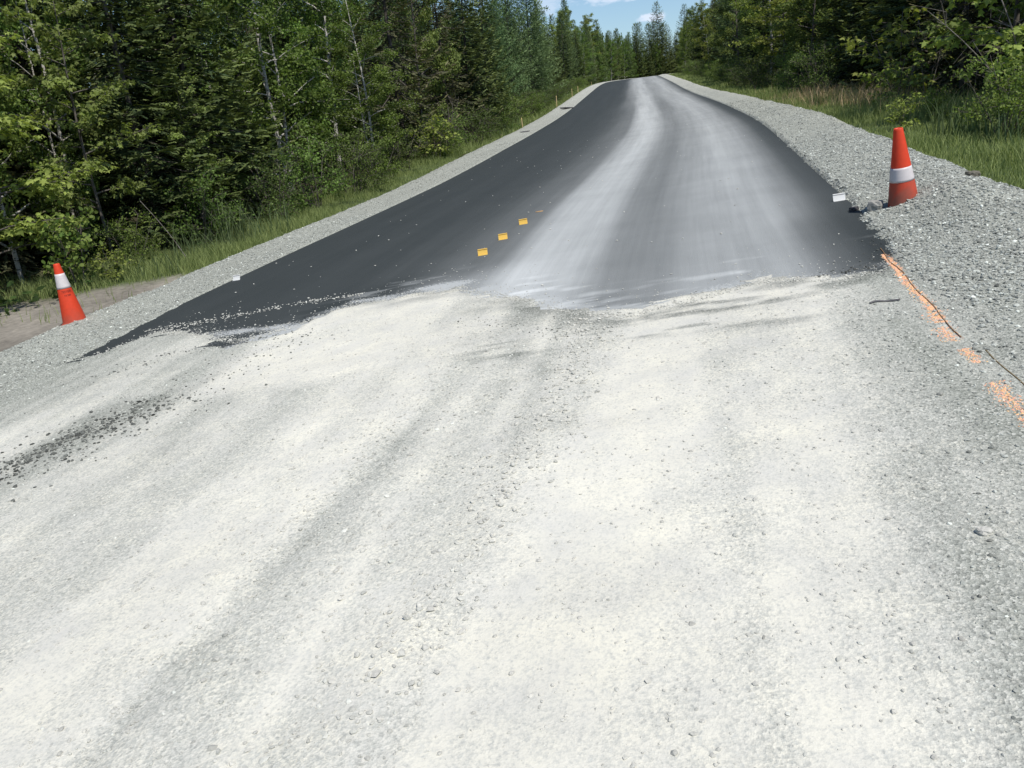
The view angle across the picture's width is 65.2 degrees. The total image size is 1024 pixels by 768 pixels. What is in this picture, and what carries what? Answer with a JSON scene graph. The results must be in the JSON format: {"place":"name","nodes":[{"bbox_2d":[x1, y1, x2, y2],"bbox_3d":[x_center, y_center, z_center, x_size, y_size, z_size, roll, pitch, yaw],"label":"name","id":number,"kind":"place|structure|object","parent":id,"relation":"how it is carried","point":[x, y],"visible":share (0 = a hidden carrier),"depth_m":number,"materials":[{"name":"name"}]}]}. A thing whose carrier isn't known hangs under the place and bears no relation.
{"place":"outdoors","nodes":[
{"label":"outdoors","id":0,"kind":"place"},
{"bbox_2d":[83,0,716,101],"label":"sky","id":1,"kind":"structure","parent":0,"point":[621,15],"materials":[{"name":"blue"}]},
{"bbox_2d":[66,75,895,363],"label":"road","id":2,"kind":"structure","parent":0,"point":[637,133],"depth_m":8.93,"materials":[{"name":"grey asphalt"}]},
{"bbox_2d":[0,74,1023,767],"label":"gravel road","id":3,"kind":"structure","parent":0,"point":[590,736],"depth_m":2.81,"materials":[{"name":"grey gravel"}]},
{"bbox_2d":[53,263,85,325],"bbox_3d":[-5.028,-1.006,9.024,0.360,0.710,0.360,-12,20,-10],"label":"traffic cone","id":4,"kind":"object","parent":3,"relation":"on","point":[71,309],"visible":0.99,"depth_m":8.98,"materials":[{"name":"orange plastic"}]},
{"bbox_2d":[888,127,917,206],"bbox_3d":[3.106,-1.681,6.383,0.360,0.710,0.360,-21,22,-16],"label":"traffic cone","id":5,"kind":"object","parent":3,"relation":"on","point":[902,187],"visible":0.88,"depth_m":6.32,"materials":[{"name":"orange plastic"}]},
{"bbox_2d":[881,254,1023,426],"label":"paint line","id":6,"kind":"object","parent":3,"relation":"on","point":[931,307],"visible":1,"depth_m":3.82,"materials":[{"name":"paint"}]},
{"bbox_2d":[0,64,1023,351],"bbox_3d":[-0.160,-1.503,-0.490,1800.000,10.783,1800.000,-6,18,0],"label":"ground","id":7,"kind":"structure","parent":0,"point":[14,330],"depth_m":12.58,"materials":[{"name":"soil"}]},
{"bbox_2d":[0,30,76,282],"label":"spruce tree","id":8,"kind":"object","parent":7,"relation":"on","point":[24,259],"visible":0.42,"depth_m":15.27,"materials":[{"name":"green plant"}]},
{"bbox_2d":[0,56,81,283],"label":"birch tree","id":9,"kind":"object","parent":7,"relation":"on","point":[6,98],"visible":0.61,"depth_m":14.38,"materials":[{"name":"green plant"}]},
{"bbox_2d":[0,42,110,265],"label":"spruce tree","id":10,"kind":"object","parent":7,"relation":"on","point":[30,251],"visible":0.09,"depth_m":17.40,"materials":[{"name":"plant"}]},
{"bbox_2d":[0,30,117,253],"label":"maple tree","id":11,"kind":"object","parent":7,"relation":"on","point":[41,184],"visible":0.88,"depth_m":13.30,"materials":[{"name":"green plant"}]},
{"bbox_2d":[0,0,124,256],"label":"birch tree","id":12,"kind":"object","parent":7,"relation":"on","point":[29,94],"visible":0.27,"depth_m":16.07,"materials":[{"name":"green plant"}]},
{"bbox_2d":[34,205,102,289],"bbox_3d":[-7.374,-2.183,13.197,1.048,1.399,1.389,-5,18,2],"label":"sapling","id":13,"kind":"object","parent":7,"relation":"on","point":[60,236],"visible":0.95,"depth_m":13.12,"materials":[{"name":"green plant"}]},
{"bbox_2d":[0,0,145,239],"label":"spruce tree","id":14,"kind":"object","parent":7,"relation":"on","point":[87,87],"depth_m":20.19,"materials":[{"name":"plant"}]},
{"bbox_2d":[0,0,163,255],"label":"maple tree","id":15,"kind":"object","parent":7,"relation":"on","point":[66,77],"visible":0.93,"depth_m":14.53,"materials":[{"name":"green plant"}]},
{"bbox_2d":[0,0,171,265],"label":"spruce tree","id":16,"kind":"object","parent":7,"relation":"on","point":[20,60],"visible":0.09,"depth_m":17.74,"materials":[{"name":"plant"}]},
{"bbox_2d":[43,0,154,212],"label":"spruce tree","id":17,"kind":"object","parent":7,"relation":"on","point":[100,4],"visible":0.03,"depth_m":24.81,"materials":[{"name":"green plant"}]},
{"bbox_2d":[83,244,135,280],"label":"bush","id":18,"kind":"object","parent":7,"relation":"on","point":[112,273],"visible":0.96,"depth_m":13.56,"materials":[{"name":"green plant"}]},
{"bbox_2d":[85,207,165,263],"bbox_3d":[-7.165,-2.675,14.958,1.260,1.166,1.264,5,23,32],"label":"shrub","id":19,"kind":"object","parent":7,"relation":"on","point":[130,239],"visible":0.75,"depth_m":14.93,"materials":[{"name":"green plant"}]},
{"bbox_2d":[29,0,257,261],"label":"spruce tree","id":20,"kind":"object","parent":7,"relation":"on","point":[149,191],"visible":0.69,"depth_m":16.35,"materials":[{"name":"green plant"}]},
{"bbox_2d":[129,246,185,277],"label":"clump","id":21,"kind":"object","parent":7,"relation":"on","point":[173,271],"visible":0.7,"depth_m":13.78,"materials":[{"name":"green plant"}]},
{"bbox_2d":[127,0,236,189],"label":"larch tree","id":22,"kind":"object","parent":7,"relation":"on","point":[176,11],"visible":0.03,"depth_m":23.90,"materials":[{"name":"plant"}]},
{"bbox_2d":[157,222,219,261],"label":"reed clump","id":23,"kind":"object","parent":7,"relation":"on","point":[190,244],"visible":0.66,"depth_m":15.02,"materials":[{"name":"green plant"}]},
{"bbox_2d":[133,0,246,185],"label":"birch tree","id":24,"kind":"object","parent":7,"relation":"on","point":[202,89],"visible":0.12,"depth_m":21.39,"materials":[{"name":"green plant"}]},
{"bbox_2d":[149,70,233,218],"bbox_3d":[-6.904,-4.919,17.357,1.548,3.634,1.819,-17,20,-30],"label":"spruce tree","id":25,"kind":"object","parent":7,"relation":"on","point":[174,134],"visible":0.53,"depth_m":17.01,"materials":[{"name":"plant"}]},
{"bbox_2d":[91,0,298,241],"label":"spruce tree","id":26,"kind":"object","parent":7,"relation":"on","point":[196,33],"visible":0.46,"depth_m":18.09,"materials":[{"name":"green plant"}]},
{"bbox_2d":[160,164,253,242],"bbox_3d":[-6.540,-3.647,16.679,1.896,1.749,1.891,-5,19,4],"label":"shrub","id":27,"kind":"object","parent":7,"relation":"on","point":[206,186],"visible":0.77,"depth_m":16.61,"materials":[{"name":"green plant"}]},
{"bbox_2d":[177,4,263,179],"bbox_3d":[-9.912,-9.764,25.776,3.226,7.336,2.978,-20,22,-36],"label":"birch tree","id":28,"kind":"object","parent":7,"relation":"on","point":[230,75],"visible":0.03,"depth_m":25.75,"materials":[{"name":"green plant"}]},
{"bbox_2d":[200,193,264,244],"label":"reed clump","id":29,"kind":"object","parent":7,"relation":"on","point":[228,239],"visible":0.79,"depth_m":16.11,"materials":[{"name":"green plant"}]},
{"bbox_2d":[204,2,303,188],"bbox_3d":[-9.300,-10.486,27.191,3.878,8.597,4.163,-13,19,-19],"label":"spruce tree","id":30,"kind":"object","parent":7,"relation":"on","point":[262,89],"visible":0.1,"depth_m":27.35,"materials":[{"name":"green plant"}]},
{"bbox_2d":[226,83,286,217],"bbox_3d":[-6.499,-5.582,19.643,1.636,3.425,1.610,-15,19,-26],"label":"spruce tree","id":31,"kind":"object","parent":7,"relation":"on","point":[247,147],"visible":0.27,"depth_m":19.53,"materials":[{"name":"green plant"}]},
{"bbox_2d":[225,152,313,221],"bbox_3d":[-5.653,-4.509,18.586,2.106,1.684,2.190,-7,18,0],"label":"shrub","id":32,"kind":"object","parent":7,"relation":"on","point":[286,188],"visible":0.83,"depth_m":18.46,"materials":[{"name":"green plant"}]},
{"bbox_2d":[248,200,293,235],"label":"reed clump","id":33,"kind":"object","parent":7,"relation":"on","point":[276,225],"visible":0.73,"depth_m":17.03,"materials":[{"name":"green plant"}]},
{"bbox_2d":[191,0,350,195],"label":"birch tree","id":34,"kind":"object","parent":7,"relation":"on","point":[265,23],"visible":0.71,"depth_m":22.27,"materials":[{"name":"green plant"}]},
{"bbox_2d":[243,0,347,178],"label":"spruce tree","id":35,"kind":"object","parent":7,"relation":"on","point":[281,38],"visible":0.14,"depth_m":28.73,"materials":[{"name":"green plant"}]},
{"bbox_2d":[265,129,356,212],"bbox_3d":[-5.045,-5.335,20.137,2.269,2.099,2.275,-20,24,-36],"label":"shrub","id":36,"kind":"object","parent":7,"relation":"on","point":[312,159],"visible":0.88,"depth_m":20.02,"materials":[{"name":"green plant"}]},
{"bbox_2d":[275,0,360,168],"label":"birch tree","id":37,"kind":"object","parent":7,"relation":"on","point":[299,17],"visible":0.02,"depth_m":30.22,"materials":[{"name":"green plant"}]},
{"bbox_2d":[248,0,400,171],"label":"birch tree","id":38,"kind":"object","parent":7,"relation":"on","point":[309,21],"visible":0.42,"depth_m":28.19,"materials":[{"name":"green plant"}]},
{"bbox_2d":[278,0,384,169],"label":"spruce tree","id":39,"kind":"object","parent":7,"relation":"on","point":[334,56],"visible":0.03,"depth_m":32.90,"materials":[{"name":"green plant"}]},
{"bbox_2d":[309,124,397,195],"bbox_3d":[-4.380,-6.074,21.879,2.386,1.908,2.482,-6,18,1],"label":"shrub","id":40,"kind":"object","parent":7,"relation":"on","point":[364,164],"visible":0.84,"depth_m":21.87,"materials":[{"name":"green plant"}]},
{"bbox_2d":[310,0,418,175],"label":"birch tree","id":41,"kind":"object","parent":7,"relation":"on","point":[373,95],"visible":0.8,"depth_m":24.29,"materials":[{"name":"green plant"}]},
{"bbox_2d":[331,0,403,145],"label":"larch tree","id":42,"kind":"object","parent":7,"relation":"on","point":[359,35],"visible":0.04,"depth_m":39.07,"materials":[{"name":"plant"}]},
{"bbox_2d":[343,131,406,184],"bbox_3d":[-4.034,-6.638,23.738,1.764,1.632,1.770,-4,17,6],"label":"shrub","id":43,"kind":"object","parent":7,"relation":"on","point":[394,168],"visible":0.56,"depth_m":23.74,"materials":[{"name":"green plant"}]},
{"bbox_2d":[346,0,406,154],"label":"spruce tree","id":44,"kind":"object","parent":7,"relation":"on","point":[362,30],"visible":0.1,"depth_m":37.44,"materials":[{"name":"green plant"}]},
{"bbox_2d":[326,0,469,169],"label":"spruce tree","id":45,"kind":"object","parent":7,"relation":"on","point":[391,35],"visible":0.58,"depth_m":29.55,"materials":[{"name":"green plant"}]},
{"bbox_2d":[382,125,430,170],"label":"shrub","id":46,"kind":"object","parent":7,"relation":"on","point":[398,150],"visible":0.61,"depth_m":26.22,"materials":[{"name":"green plant"}]},
{"bbox_2d":[382,2,441,144],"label":"spruce tree","id":47,"kind":"object","parent":7,"relation":"on","point":[407,48],"visible":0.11,"depth_m":41.70,"materials":[{"name":"green plant"}]},
{"bbox_2d":[377,0,464,139],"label":"aspen tree","id":48,"kind":"object","parent":7,"relation":"on","point":[441,60],"visible":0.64,"depth_m":34.22,"materials":[{"name":"green plant"}]},
{"bbox_2d":[406,114,460,158],"bbox_3d":[-2.900,-9.027,29.424,2.027,1.689,1.690,-10,18,-12],"label":"sapling","id":49,"kind":"object","parent":7,"relation":"on","point":[440,149],"visible":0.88,"depth_m":29.36,"materials":[{"name":"green plant"}]},
{"bbox_2d":[407,113,468,158],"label":"shrub","id":50,"kind":"object","parent":7,"relation":"on","point":[437,124],"visible":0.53,"depth_m":30.25,"materials":[{"name":"green plant"}]},
{"bbox_2d":[417,0,467,129],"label":"spruce tree","id":51,"kind":"object","parent":7,"relation":"on","point":[434,48],"visible":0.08,"depth_m":47.42,"materials":[{"name":"green plant"}]},
{"bbox_2d":[397,0,502,144],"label":"spruce tree","id":52,"kind":"object","parent":7,"relation":"on","point":[432,69],"visible":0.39,"depth_m":35.71,"materials":[{"name":"green plant"}]},
{"bbox_2d":[423,110,476,150],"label":"shrub","id":53,"kind":"object","parent":7,"relation":"on","point":[467,137],"visible":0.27,"depth_m":33.13,"materials":[{"name":"green plant"}]},
{"bbox_2d":[442,103,502,142],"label":"shrub","id":54,"kind":"object","parent":7,"relation":"on","point":[484,123],"visible":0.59,"depth_m":35.41,"materials":[{"name":"green plant"}]},
{"bbox_2d":[427,0,518,134],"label":"spruce tree","id":55,"kind":"object","parent":7,"relation":"on","point":[474,89],"visible":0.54,"depth_m":40.67,"materials":[{"name":"green plant"}]},
{"bbox_2d":[463,0,520,124],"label":"spruce tree","id":56,"kind":"object","parent":7,"relation":"on","point":[498,58],"visible":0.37,"depth_m":45.75,"materials":[{"name":"green plant"}]},
{"bbox_2d":[475,103,520,130],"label":"shrub","id":57,"kind":"object","parent":7,"relation":"on","point":[507,117],"visible":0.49,"depth_m":42.02,"materials":[{"name":"green plant"}]},
{"bbox_2d":[475,0,530,113],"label":"larch tree","id":58,"kind":"object","parent":7,"relation":"on","point":[499,33],"visible":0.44,"depth_m":51.55,"materials":[{"name":"green plant"}]},
{"bbox_2d":[0,70,1021,316],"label":"undergrowth","id":59,"kind":"object","parent":7,"relation":"on","point":[34,298],"visible":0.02,"depth_m":16.73,"materials":[{"name":"green plant"}]},
{"bbox_2d":[0,72,1023,324],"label":"grass","id":60,"kind":"structure","parent":7,"relation":"on","point":[934,144],"depth_m":15.04,"materials":[{"name":"green plant"}]},
{"bbox_2d":[484,0,540,102],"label":"larch tree","id":61,"kind":"object","parent":7,"relation":"on","point":[511,12],"visible":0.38,"depth_m":56.73,"materials":[{"name":"green plant"}]},
{"bbox_2d":[508,0,570,103],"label":"larch tree","id":62,"kind":"object","parent":7,"relation":"on","point":[534,53],"visible":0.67,"depth_m":65.91,"materials":[{"name":"green plant"}]},
{"bbox_2d":[528,1,564,91],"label":"larch tree","id":63,"kind":"object","parent":7,"relation":"on","point":[552,71],"visible":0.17,"depth_m":72.46,"materials":[{"name":"green plant"}]},
{"bbox_2d":[543,26,567,88],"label":"spruce tree","id":64,"kind":"object","parent":7,"relation":"on","point":[559,78],"visible":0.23,"depth_m":82.14,"materials":[{"name":"green plant"}]},
{"bbox_2d":[553,11,576,82],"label":"spruce tree","id":65,"kind":"object","parent":7,"relation":"on","point":[566,56],"visible":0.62,"depth_m":97.42,"materials":[{"name":"green plant"}]},
{"bbox_2d":[557,0,582,80],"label":"larch tree","id":66,"kind":"object","parent":7,"relation":"on","point":[565,9],"visible":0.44,"depth_m":104.49,"materials":[{"name":"green plant"}]},
{"bbox_2d":[569,31,588,85],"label":"spruce tree","id":67,"kind":"object","parent":7,"relation":"on","point":[579,62],"visible":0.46,"depth_m":113.44,"materials":[{"name":"green plant"}]},
{"bbox_2d":[604,39,619,80],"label":"tree","id":68,"kind":"object","parent":7,"relation":"on","point":[611,62],"visible":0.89,"depth_m":158.98,"materials":[{"name":"green plant"}]},
{"bbox_2d":[629,23,647,77],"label":"spruce tree","id":69,"kind":"object","parent":7,"relation":"on","point":[640,47],"visible":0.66,"depth_m":199.43,"materials":[{"name":"green plant"}]},
{"bbox_2d":[644,21,670,75],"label":"spruce tree","id":70,"kind":"object","parent":7,"relation":"on","point":[654,39],"visible":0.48,"depth_m":207.24,"materials":[{"name":"green plant"}]},
{"bbox_2d":[644,1,676,73],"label":"spruce tree","id":71,"kind":"object","parent":7,"relation":"on","point":[660,29],"visible":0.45,"depth_m":208.98,"materials":[{"name":"green plant"}]},
{"bbox_2d":[675,21,692,69],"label":"birch tree","id":72,"kind":"object","parent":7,"relation":"on","point":[686,37],"visible":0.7,"depth_m":119.38,"materials":[{"name":"green plant"}]},
{"bbox_2d":[689,3,717,62],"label":"aspen tree","id":73,"kind":"object","parent":7,"relation":"on","point":[700,34],"visible":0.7,"depth_m":92.72,"materials":[{"name":"green plant"}]},
{"bbox_2d":[702,0,730,70],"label":"spruce tree","id":74,"kind":"object","parent":7,"relation":"on","point":[715,54],"visible":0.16,"depth_m":82.85,"materials":[{"name":"green plant"}]},
{"bbox_2d":[705,0,750,72],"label":"larch tree","id":75,"kind":"object","parent":7,"relation":"on","point":[733,24],"visible":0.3,"depth_m":73.49,"materials":[{"name":"green plant"}]},
{"bbox_2d":[704,0,760,65],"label":"aspen tree","id":76,"kind":"object","parent":7,"relation":"on","point":[728,16],"visible":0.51,"depth_m":64.65,"materials":[{"name":"green plant"}]},
{"bbox_2d":[728,56,774,87],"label":"shrub","id":77,"kind":"object","parent":7,"relation":"on","point":[741,79],"visible":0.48,"depth_m":46.46,"materials":[{"name":"green plant"}]},
{"bbox_2d":[728,0,786,79],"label":"spruce tree","id":78,"kind":"object","parent":7,"relation":"on","point":[753,54],"visible":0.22,"depth_m":57.25,"materials":[{"name":"green plant"}]},
{"bbox_2d":[732,55,787,88],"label":"shrub","id":79,"kind":"object","parent":7,"relation":"on","point":[753,76],"visible":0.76,"depth_m":43.46,"materials":[{"name":"green plant"}]},
{"bbox_2d":[728,0,797,71],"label":"aspen tree","id":80,"kind":"object","parent":7,"relation":"on","point":[736,5],"visible":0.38,"depth_m":50.75,"materials":[{"name":"green plant"}]},
{"bbox_2d":[728,0,820,79],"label":"maple tree","id":81,"kind":"object","parent":7,"relation":"on","point":[760,40],"visible":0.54,"depth_m":45.73,"materials":[{"name":"plant"}]},
{"bbox_2d":[771,47,817,91],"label":"shrub","id":82,"kind":"object","parent":7,"relation":"on","point":[786,75],"visible":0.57,"depth_m":34.34,"materials":[{"name":"green plant"}]},
{"bbox_2d":[770,1,825,79],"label":"spruce tree","id":83,"kind":"object","parent":7,"relation":"on","point":[801,4],"visible":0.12,"depth_m":47.42,"materials":[{"name":"green plant"}]},
{"bbox_2d":[766,0,848,66],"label":"aspen tree","id":84,"kind":"object","parent":7,"relation":"on","point":[786,7],"visible":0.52,"depth_m":40.95,"materials":[{"name":"green plant"}]},
{"bbox_2d":[781,38,856,93],"bbox_3d":[11.862,-12.340,31.135,2.774,2.133,2.667,-21,24,-40],"label":"shrub","id":85,"kind":"object","parent":7,"relation":"on","point":[804,61],"visible":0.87,"depth_m":31.03,"materials":[{"name":"green plant"}]},
{"bbox_2d":[801,0,875,87],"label":"spruce tree","id":86,"kind":"object","parent":7,"relation":"on","point":[827,5],"visible":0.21,"depth_m":36.33,"materials":[{"name":"green plant"}]},
{"bbox_2d":[755,69,991,120],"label":"dry grass","id":87,"kind":"structure","parent":7,"relation":"on","point":[821,92],"depth_m":22.91,"materials":[{"name":"plant"}]},
{"bbox_2d":[814,0,941,91],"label":"spruce tree","id":88,"kind":"object","parent":7,"relation":"on","point":[858,67],"visible":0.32,"depth_m":30.81,"materials":[{"name":"green plant"}]},
{"bbox_2d":[859,51,933,103],"bbox_3d":[8.387,-6.504,17.332,1.517,1.263,1.270,9,23,38],"label":"sapling","id":89,"kind":"object","parent":7,"relation":"on","point":[900,72],"visible":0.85,"depth_m":17.25,"materials":[{"name":"green plant"}]},
{"bbox_2d":[881,92,924,127],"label":"sapling","id":90,"kind":"object","parent":7,"relation":"on","point":[899,113],"visible":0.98,"depth_m":13.46,"materials":[{"name":"green plant"}]},
{"bbox_2d":[840,2,971,94],"bbox_3d":[9.200,-7.760,19.035,2.782,2.314,2.332,0,19,17],"label":"sapling","id":91,"kind":"object","parent":7,"relation":"on","point":[900,39],"visible":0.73,"depth_m":18.94,"materials":[{"name":"green plant"}]},
{"bbox_2d":[839,0,981,91],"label":"spruce tree","id":92,"kind":"object","parent":7,"relation":"on","point":[900,8],"visible":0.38,"depth_m":25.23,"materials":[{"name":"green plant"}]},
{"bbox_2d":[923,84,952,119],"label":"sapling","id":93,"kind":"object","parent":7,"relation":"on","point":[931,92],"visible":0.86,"depth_m":14.21,"materials":[{"name":"green plant"}]},
{"bbox_2d":[883,0,1022,99],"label":"spruce tree","id":94,"kind":"object","parent":7,"relation":"on","point":[969,12],"visible":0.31,"depth_m":20.44,"materials":[{"name":"green plant"}]},
{"bbox_2d":[919,90,988,138],"bbox_3d":[6.645,-4.003,11.739,1.139,0.737,1.232,-6,18,0],"label":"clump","id":95,"kind":"object","parent":7,"relation":"on","point":[942,124],"visible":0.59,"depth_m":11.93,"materials":[{"name":"green plant"}]},
{"bbox_2d":[909,0,1023,94],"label":"maple tree","id":96,"kind":"object","parent":7,"relation":"on","point":[1017,10],"visible":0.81,"depth_m":16.92,"materials":[{"name":"green plant"}]},
{"bbox_2d":[912,0,1023,96],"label":"spruce tree","id":97,"kind":"object","parent":7,"relation":"on","point":[999,3],"visible":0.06,"depth_m":22.20,"materials":[{"name":"green plant"}]},
{"bbox_2d":[915,0,1023,115],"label":"bare stems","id":98,"kind":"object","parent":7,"relation":"on","point":[1010,25],"visible":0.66,"depth_m":13.00,"materials":[{"name":"brown plant"}]},
{"bbox_2d":[920,0,1023,81],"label":"maple tree","id":99,"kind":"object","parent":7,"relation":"on","point":[994,37],"visible":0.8,"depth_m":13.64,"materials":[{"name":"green plant"}]},
{"bbox_2d":[943,43,1023,136],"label":"shrub","id":100,"kind":"object","parent":7,"relation":"on","point":[999,99],"visible":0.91,"depth_m":10.80,"materials":[{"name":"green plant"}]},
{"bbox_2d":[952,85,1022,140],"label":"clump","id":101,"kind":"object","parent":7,"relation":"on","point":[972,126],"visible":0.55,"depth_m":11.22,"materials":[{"name":"green plant"}]},
{"bbox_2d":[970,46,1023,124],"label":"sapling","id":102,"kind":"object","parent":7,"relation":"on","point":[997,66],"visible":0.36,"depth_m":11.56,"materials":[{"name":"green plant"}]},
{"bbox_2d":[975,92,1023,144],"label":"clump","id":103,"kind":"object","parent":7,"relation":"on","point":[1011,131],"visible":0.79,"depth_m":10.51,"materials":[{"name":"green plant"}]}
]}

